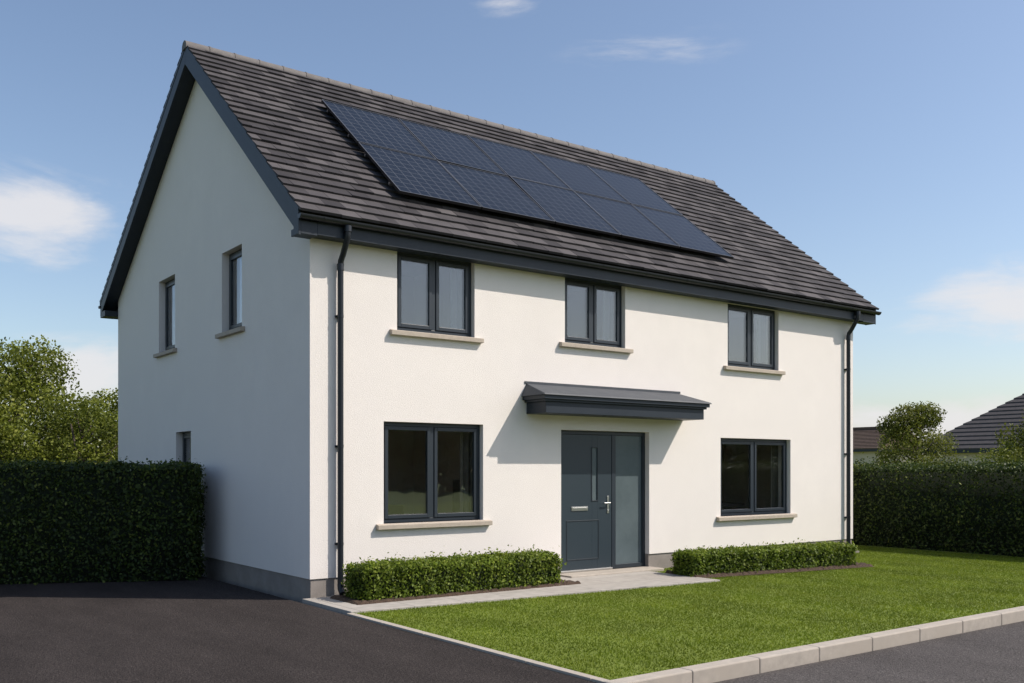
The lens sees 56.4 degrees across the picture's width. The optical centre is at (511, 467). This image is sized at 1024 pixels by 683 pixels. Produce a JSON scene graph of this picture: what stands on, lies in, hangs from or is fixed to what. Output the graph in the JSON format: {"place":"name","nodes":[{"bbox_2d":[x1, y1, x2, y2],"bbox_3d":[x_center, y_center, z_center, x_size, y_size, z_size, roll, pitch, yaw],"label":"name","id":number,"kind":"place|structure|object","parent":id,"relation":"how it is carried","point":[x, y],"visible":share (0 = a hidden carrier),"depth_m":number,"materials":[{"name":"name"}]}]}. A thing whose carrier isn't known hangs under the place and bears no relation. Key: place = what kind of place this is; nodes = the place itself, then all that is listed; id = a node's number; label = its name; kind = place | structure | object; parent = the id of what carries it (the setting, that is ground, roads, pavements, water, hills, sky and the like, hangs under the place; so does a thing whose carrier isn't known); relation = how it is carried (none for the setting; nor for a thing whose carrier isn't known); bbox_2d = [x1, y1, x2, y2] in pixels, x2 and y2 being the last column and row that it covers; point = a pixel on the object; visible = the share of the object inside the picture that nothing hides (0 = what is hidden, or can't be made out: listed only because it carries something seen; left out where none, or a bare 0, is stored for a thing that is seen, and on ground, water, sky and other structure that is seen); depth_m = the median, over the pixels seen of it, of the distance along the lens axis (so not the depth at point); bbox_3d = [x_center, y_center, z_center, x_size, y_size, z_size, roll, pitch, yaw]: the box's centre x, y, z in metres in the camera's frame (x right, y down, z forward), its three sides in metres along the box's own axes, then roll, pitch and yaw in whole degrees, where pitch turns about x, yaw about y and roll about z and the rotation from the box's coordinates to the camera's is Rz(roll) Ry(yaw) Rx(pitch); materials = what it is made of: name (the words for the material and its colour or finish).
{"place":"outdoors","nodes":[
{"label":"outdoors","id":0,"kind":"place"},
{"bbox_2d":[0,576,595,682],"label":"driveway","id":1,"kind":"structure","parent":0,"point":[201,629],"depth_m":9.80,"materials":[{"name":"black asphalt"}]},
{"bbox_2d":[0,449,207,584],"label":"tall hedge","id":2,"kind":"object","parent":1,"relation":"on","point":[116,520],"visible":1,"depth_m":15.04,"materials":[{"name":"green plant"}]},
{"bbox_2d":[302,571,719,614],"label":"garden path","id":3,"kind":"structure","parent":0,"point":[622,581],"depth_m":13.69,"materials":[{"name":"concrete"}]},
{"bbox_2d":[560,566,663,577],"bbox_3d":[1.681,1.823,16.169,2.120,0.155,0.420,0,0,-37],"label":"door step","id":4,"kind":"object","parent":3,"relation":"on","point":[608,572],"depth_m":16.08,"materials":[{"name":"grey concrete"}]},
{"bbox_2d":[0,0,1023,457],"label":"sky","id":5,"kind":"structure","parent":0,"point":[883,140],"materials":[{"name":"blue"}]},
{"bbox_2d":[202,539,851,602],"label":"plinth","id":6,"kind":"structure","parent":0,"point":[291,587],"depth_m":14.47,"materials":[{"name":"grey concrete"}]},
{"bbox_2d":[118,80,852,578],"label":"walls","id":7,"kind":"structure","parent":6,"relation":"on","point":[252,408],"depth_m":15.55,"materials":[{"name":"white paint"}]},
{"bbox_2d":[153,348,176,357],"bbox_3d":[-6.524,-2.179,18.104,0.205,0.082,1.244,0,0,-37],"label":"side window sill","id":8,"kind":"structure","parent":7,"relation":"attached to","point":[166,352],"depth_m":17.98,"materials":[{"name":"stone"}]},
{"bbox_2d":[165,278,174,350],"bbox_3d":[-6.425,-2.910,18.177,0.089,1.374,0.984,0,0,-37],"label":"side window","id":9,"kind":"structure","parent":7,"relation":"attached to","point":[169,284],"depth_m":18.47,"materials":[{"name":"grey plastic"}]},
{"bbox_2d":[183,432,190,461],"bbox_3d":[-5.843,-0.005,17.395,0.089,1.304,0.834,0,0,-37],"label":"side window","id":10,"kind":"structure","parent":7,"relation":"attached to","point":[186,435],"depth_m":17.62,"materials":[{"name":"grey"}]},
{"bbox_2d":[215,326,244,338],"bbox_3d":[-4.492,-2.179,15.378,0.205,0.082,1.144,0,0,-37],"label":"side window sill","id":11,"kind":"structure","parent":7,"relation":"attached to","point":[230,332],"depth_m":15.23,"materials":[{"name":"stone"}]},
{"bbox_2d":[229,249,241,329],"bbox_3d":[-4.393,-2.875,15.451,0.089,1.304,0.884,0,0,-37],"label":"side window","id":12,"kind":"structure","parent":7,"relation":"attached to","point":[234,256],"depth_m":15.70,"materials":[{"name":"grey"}]},
{"bbox_2d":[331,225,351,595],"bbox_3d":[-2.311,-0.740,13.108,0.240,5.120,0.354,0,0,-37],"label":"downpipe","id":13,"kind":"object","parent":7,"relation":"attached to","point":[339,316],"visible":0.98,"depth_m":13.15,"materials":[{"name":"black plastic"}]},
{"bbox_2d":[384,422,479,522],"bbox_3d":[-1.214,0.065,14.298,1.734,1.464,0.089,0,0,-37],"label":"window","id":14,"kind":"structure","parent":7,"relation":"attached to","point":[431,430],"depth_m":14.28,"materials":[{"name":"grey plastic"}]},
{"bbox_2d":[397,251,470,336],"bbox_3d":[-1.190,-2.583,14.316,1.354,1.159,0.089,0,0,-37],"label":"window","id":15,"kind":"structure","parent":7,"relation":"attached to","point":[433,265],"depth_m":14.30,"materials":[{"name":"grey"}]},
{"bbox_2d":[376,520,492,529],"bbox_3d":[-1.150,0.841,14.211,1.994,0.082,0.175,0,0,-37],"label":"window sill","id":16,"kind":"structure","parent":7,"relation":"attached to","point":[413,525],"depth_m":14.10,"materials":[{"name":"beige stone"}]},
{"bbox_2d":[390,329,483,342],"bbox_3d":[-1.126,-1.959,14.229,1.614,0.082,0.175,0,0,-37],"label":"window sill","id":17,"kind":"structure","parent":7,"relation":"attached to","point":[435,336],"depth_m":14.13,"materials":[{"name":"beige stone"}]},
{"bbox_2d":[450,268,462,329],"bbox_3d":[-1.328,-2.518,14.500,1.560,1.529,0.080,0,0,-37],"label":"window curtain","id":18,"kind":"object","parent":7,"relation":"hanging from","point":[456,298],"depth_m":14.83,"materials":[{"name":"fabric"}]},
{"bbox_2d":[460,432,471,512],"bbox_3d":[-1.351,0.130,14.481,1.980,1.834,0.081,0,0,-37],"label":"window curtain","id":19,"kind":"object","parent":7,"relation":"hanging from","point":[465,471],"depth_m":14.96,"materials":[{"name":"beige fabric"}]},
{"bbox_2d":[100,47,875,324],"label":"bargeboards","id":20,"kind":"object","parent":7,"relation":"attached to","point":[189,71],"visible":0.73,"depth_m":17.27,"materials":[{"name":"grey plastic"}]},
{"bbox_2d":[115,221,862,321],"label":"fascia and soffit","id":21,"kind":"structure","parent":7,"relation":"attached to","point":[375,239],"depth_m":15.38,"materials":[{"name":"grey plastic"}]},
{"bbox_2d":[240,257,755,514],"bbox_3d":[-0.639,-1.051,20.688,11.980,5.138,9.200,0,0,-37],"label":"interior","id":22,"kind":"object","parent":7,"relation":"attached to","point":[406,471],"visible":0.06,"depth_m":17.59,"materials":[{"name":"beige paint"}]},
{"bbox_2d":[116,210,881,314],"bbox_3d":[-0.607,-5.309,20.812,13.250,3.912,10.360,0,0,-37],"label":"gutter","id":23,"kind":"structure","parent":7,"relation":"attached to","point":[371,223],"depth_m":15.31,"materials":[{"name":"black plastic"}]},
{"bbox_2d":[99,52,181,301],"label":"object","id":24,"kind":"object","parent":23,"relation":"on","point":[142,171],"visible":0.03,"depth_m":18.34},
{"bbox_2d":[321,99,435,158],"bbox_3d":[-2.296,-5.727,16.312,1.501,0.143,1.715,0,39,-37],"label":"solar panel","id":25,"kind":"object","parent":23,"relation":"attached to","point":[373,128],"visible":0.96,"depth_m":16.23,"materials":[{"name":"blue"}]},
{"bbox_2d":[358,142,481,208],"bbox_3d":[-1.493,-4.623,15.232,1.501,0.143,1.715,0,39,-37],"label":"solar panel","id":26,"kind":"object","parent":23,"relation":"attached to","point":[417,176],"visible":1,"depth_m":15.12,"materials":[{"name":"blue"}]},
{"bbox_2d":[182,40,715,184],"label":"ridge tiles","id":27,"kind":"object","parent":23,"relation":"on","point":[249,59],"visible":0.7,"depth_m":19.07,"materials":[{"name":"grey tile"}]},
{"bbox_2d":[398,118,507,175],"bbox_3d":[-1.087,-5.728,17.211,1.501,0.143,1.715,0,39,-37],"label":"solar panel","id":28,"kind":"object","parent":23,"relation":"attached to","point":[438,144],"visible":0.96,"depth_m":17.14,"materials":[{"name":"blue"}]},
{"bbox_2d":[439,161,554,223],"bbox_3d":[-0.287,-4.620,16.134,1.501,0.143,1.715,0,39,-37],"label":"solar panel","id":29,"kind":"object","parent":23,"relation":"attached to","point":[494,192],"visible":0.94,"depth_m":16.04,"materials":[{"name":"blue"}]},
{"bbox_2d":[467,135,571,189],"bbox_3d":[0.119,-5.734,18.108,1.501,0.143,1.715,0,40,-37],"label":"solar panel","id":30,"kind":"object","parent":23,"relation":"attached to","point":[508,160],"visible":0.93,"depth_m":18.05,"materials":[{"name":"blue"}]},
{"bbox_2d":[187,45,878,309],"bbox_3d":[1.156,-5.335,18.447,13.344,3.870,4.726,0,0,-37],"label":"roof tiles front","id":31,"kind":"object","parent":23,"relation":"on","point":[311,151],"visible":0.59,"depth_m":16.35,"materials":[{"name":"grey tile"}]},
{"bbox_2d":[509,176,620,236],"bbox_3d":[0.924,-4.627,17.030,1.501,0.143,1.715,0,40,-37],"label":"solar panel","id":32,"kind":"object","parent":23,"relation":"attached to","point":[565,207],"visible":0.98,"depth_m":16.94,"materials":[{"name":"blue"}]},
{"bbox_2d":[530,151,629,203],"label":"solar panel","id":33,"kind":"object","parent":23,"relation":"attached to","point":[579,177],"visible":0.9,"depth_m":18.95,"materials":[{"name":"blue"}]},
{"bbox_2d":[574,191,679,247],"bbox_3d":[2.129,-4.623,17.933,1.501,0.143,1.715,0,39,-37],"label":"solar panel","id":34,"kind":"object","parent":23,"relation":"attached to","point":[627,220],"visible":0.92,"depth_m":17.85,"materials":[{"name":"blue"}]},
{"bbox_2d":[588,166,682,215],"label":"solar panel","id":35,"kind":"object","parent":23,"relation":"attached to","point":[634,191],"visible":0.88,"depth_m":19.86,"materials":[{"name":"blue"}]},
{"bbox_2d":[632,204,733,258],"bbox_3d":[3.337,-4.623,18.833,1.501,0.143,1.715,0,39,-37],"label":"solar panel","id":36,"kind":"object","parent":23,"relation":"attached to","point":[683,232],"visible":0.94,"depth_m":18.75,"materials":[{"name":"blue"}]},
{"bbox_2d":[565,277,620,347],"bbox_3d":[1.343,-2.618,16.204,1.354,1.089,0.089,0,0,-37],"label":"window","id":37,"kind":"structure","parent":7,"relation":"attached to","point":[591,310],"depth_m":16.19,"materials":[{"name":"grey plastic"}]},
{"bbox_2d":[559,342,632,353],"bbox_3d":[1.408,-2.029,16.118,1.614,0.082,0.175,0,0,-37],"label":"window sill","id":38,"kind":"structure","parent":7,"relation":"attached to","point":[592,347],"depth_m":16.01,"materials":[{"name":"beige stone"}]},
{"bbox_2d":[560,430,644,572],"bbox_3d":[1.538,0.556,16.361,2.014,2.367,0.100,0,0,-37],"label":"door frame","id":39,"kind":"object","parent":7,"relation":"attached to","point":[614,565],"visible":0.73,"depth_m":16.51,"materials":[{"name":"grey plastic"}]},
{"bbox_2d":[560,434,610,570],"bbox_3d":[1.256,0.573,16.115,1.159,2.267,0.118,0,0,-37],"label":"door leaf","id":40,"kind":"object","parent":39,"relation":"attached to","point":[585,501],"visible":0.95,"depth_m":16.11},
{"bbox_2d":[616,436,640,563],"bbox_3d":[2.031,0.553,16.741,0.645,2.233,0.020,0,0,-37],"label":"door sidelight","id":41,"kind":"object","parent":39,"relation":"in","point":[628,499],"depth_m":16.74,"materials":[{"name":"grey glass"}]},
{"bbox_2d":[603,291,612,340],"bbox_3d":[1.207,-2.553,16.387,1.560,1.459,0.080,0,0,-37],"label":"window curtain","id":42,"kind":"object","parent":7,"relation":"hanging from","point":[607,315],"depth_m":16.73,"materials":[{"name":"fabric"}]},
{"bbox_2d":[521,381,711,420],"bbox_3d":[1.851,-1.123,16.059,3.816,0.525,0.597,0,0,-37],"label":"door canopy","id":43,"kind":"object","parent":7,"relation":"attached to","point":[542,398],"visible":1,"depth_m":15.72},
{"bbox_2d":[728,304,774,369],"bbox_3d":[4.630,-2.542,18.654,1.514,1.199,0.089,0,0,-37],"label":"window","id":44,"kind":"structure","parent":7,"relation":"attached to","point":[749,312],"depth_m":18.64,"materials":[{"name":"grey"}]},
{"bbox_2d":[721,438,786,515],"bbox_3d":[4.703,0.172,18.708,2.094,1.479,0.089,0,0,-37],"label":"window","id":45,"kind":"structure","parent":7,"relation":"attached to","point":[752,509],"depth_m":18.70,"materials":[{"name":"grey plastic"}]},
{"bbox_2d":[723,365,785,374],"bbox_3d":[4.695,-1.899,18.568,1.774,0.082,0.175,0,0,-37],"label":"window sill","id":46,"kind":"structure","parent":7,"relation":"attached to","point":[744,369],"depth_m":18.44,"materials":[{"name":"beige stone"}]},
{"bbox_2d":[716,513,796,520],"bbox_3d":[4.767,0.956,18.622,2.354,0.082,0.175,0,0,-37],"label":"window sill","id":47,"kind":"structure","parent":7,"relation":"attached to","point":[757,516],"depth_m":18.50,"materials":[{"name":"beige stone"}]},
{"bbox_2d":[756,314,765,363],"bbox_3d":[4.495,-2.478,18.836,1.720,1.569,0.076,0,0,-37],"label":"window curtain","id":48,"kind":"object","parent":7,"relation":"hanging from","point":[760,339],"depth_m":19.24,"materials":[{"name":"fabric"}]},
{"bbox_2d":[771,442,777,507],"bbox_3d":[4.565,0.237,18.893,2.340,1.849,0.080,0,0,-37],"label":"window curtain","id":49,"kind":"object","parent":7,"relation":"hanging from","point":[774,476],"depth_m":19.46,"materials":[{"name":"beige fabric"}]},
{"bbox_2d":[844,311,859,552],"bbox_3d":[7.214,-0.740,20.208,0.240,5.120,0.354,0,0,-37],"label":"downpipe","id":50,"kind":"object","parent":7,"relation":"attached to","point":[848,369],"visible":0.87,"depth_m":20.25,"materials":[{"name":"black plastic"}]},
{"bbox_2d":[354,545,1023,679],"bbox_3d":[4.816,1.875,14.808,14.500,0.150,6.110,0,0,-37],"label":"lawn","id":51,"kind":"structure","parent":0,"point":[647,643],"depth_m":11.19,"materials":[{"name":"green plant"}]},
{"bbox_2d":[665,562,874,577],"bbox_3d":[4.583,1.753,16.767,4.100,0.074,0.880,0,0,-28],"label":"soil bed","id":52,"kind":"object","parent":51,"relation":"on","point":[829,567],"visible":0.26,"depth_m":16.31,"materials":[{"name":"brown soil"}]},
{"bbox_2d":[670,538,857,576],"bbox_3d":[4.456,1.521,16.636,4.050,0.534,0.917,0,0,-29],"label":"box hedge","id":53,"kind":"object","parent":52,"relation":"on","point":[690,562],"visible":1,"depth_m":16.27,"materials":[{"name":"green plant"}]},
{"bbox_2d":[714,621,1023,682],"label":"road","id":54,"kind":"structure","parent":0,"point":[992,655],"depth_m":9.30,"materials":[{"name":"grey asphalt"}]},
{"label":"ground","id":55,"kind":"structure","parent":0,"visible":0},
{"bbox_2d":[0,370,48,469],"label":"tree","id":56,"kind":"object","parent":55,"relation":"on","point":[7,432],"visible":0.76,"depth_m":24.20,"materials":[{"name":"green plant"}]},
{"bbox_2d":[0,334,117,463],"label":"tree","id":57,"kind":"object","parent":55,"relation":"on","point":[30,381],"visible":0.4,"depth_m":26.83,"materials":[{"name":"green plant"}]},
{"bbox_2d":[5,390,117,469],"bbox_3d":[-11.345,-0.076,25.407,3.929,4.006,3.636,0,0,-37],"label":"tree","id":58,"kind":"object","parent":55,"relation":"on","point":[64,447],"visible":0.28,"depth_m":25.05,"materials":[{"name":"green plant"}]},
{"bbox_2d":[29,388,117,462],"bbox_3d":[-11.807,-0.204,29.015,5.067,4.820,5.256,0,0,28],"label":"tree","id":59,"kind":"object","parent":55,"relation":"on","point":[115,405],"visible":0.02,"depth_m":28.80,"materials":[{"name":"green plant"}]},
{"bbox_2d":[330,579,580,604],"bbox_3d":[-0.712,1.754,13.799,3.870,0.073,0.880,0,0,-37],"label":"soil bed","id":60,"kind":"object","parent":55,"relation":"on","point":[342,598],"visible":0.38,"depth_m":13.13,"materials":[{"name":"brown soil"}]},
{"bbox_2d":[341,544,566,600],"bbox_3d":[-0.742,1.457,13.730,3.700,0.662,0.981,0,0,-37],"label":"box hedge","id":61,"kind":"object","parent":60,"relation":"on","point":[377,578],"visible":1,"depth_m":13.35,"materials":[{"name":"green plant"}]},
{"bbox_2d":[347,613,607,682],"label":"driveway edging","id":62,"kind":"object","parent":55,"relation":"on","point":[592,678],"visible":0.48,"depth_m":9.31,"materials":[{"name":"concrete"}]},
{"bbox_2d":[604,606,1023,682],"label":"kerb","id":63,"kind":"structure","parent":55,"relation":"on","point":[726,669],"depth_m":9.52,"materials":[{"name":"concrete"}]},
{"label":"verge","id":64,"kind":"structure","parent":0,"visible":0},
{"bbox_2d":[853,427,918,465],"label":"bungalow","id":65,"kind":"object","parent":64,"relation":"on","point":[865,439],"visible":0.09,"depth_m":57.88,"materials":[{"name":"brown"}]},
{"bbox_2d":[870,401,963,470],"bbox_3d":[13.089,-0.138,30.990,3.428,4.120,3.263,0,0,-37],"label":"shrub","id":66,"kind":"object","parent":64,"relation":"on","point":[912,422],"visible":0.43,"depth_m":30.61,"materials":[{"name":"green plant"}]},
{"bbox_2d":[852,444,1023,556],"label":"tall hedge","id":67,"kind":"object","parent":64,"relation":"on","point":[972,508],"visible":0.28,"depth_m":20.69,"materials":[{"name":"green plant"}]},
{"bbox_2d":[922,393,1023,471],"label":"bungalow","id":68,"kind":"object","parent":64,"relation":"on","point":[974,436],"visible":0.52,"depth_m":46.63,"materials":[{"name":"grey tile"}]},
{"bbox_2d":[973,435,1023,472],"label":"shrub","id":69,"kind":"object","parent":64,"relation":"on","point":[1001,452],"visible":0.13,"depth_m":30.93,"materials":[{"name":"green plant"}]},
{"bbox_2d":[994,414,1023,467],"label":"shrub","id":70,"kind":"object","parent":64,"relation":"on","point":[1020,434],"visible":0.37,"depth_m":24.38,"materials":[{"name":"green plant"}]}
]}

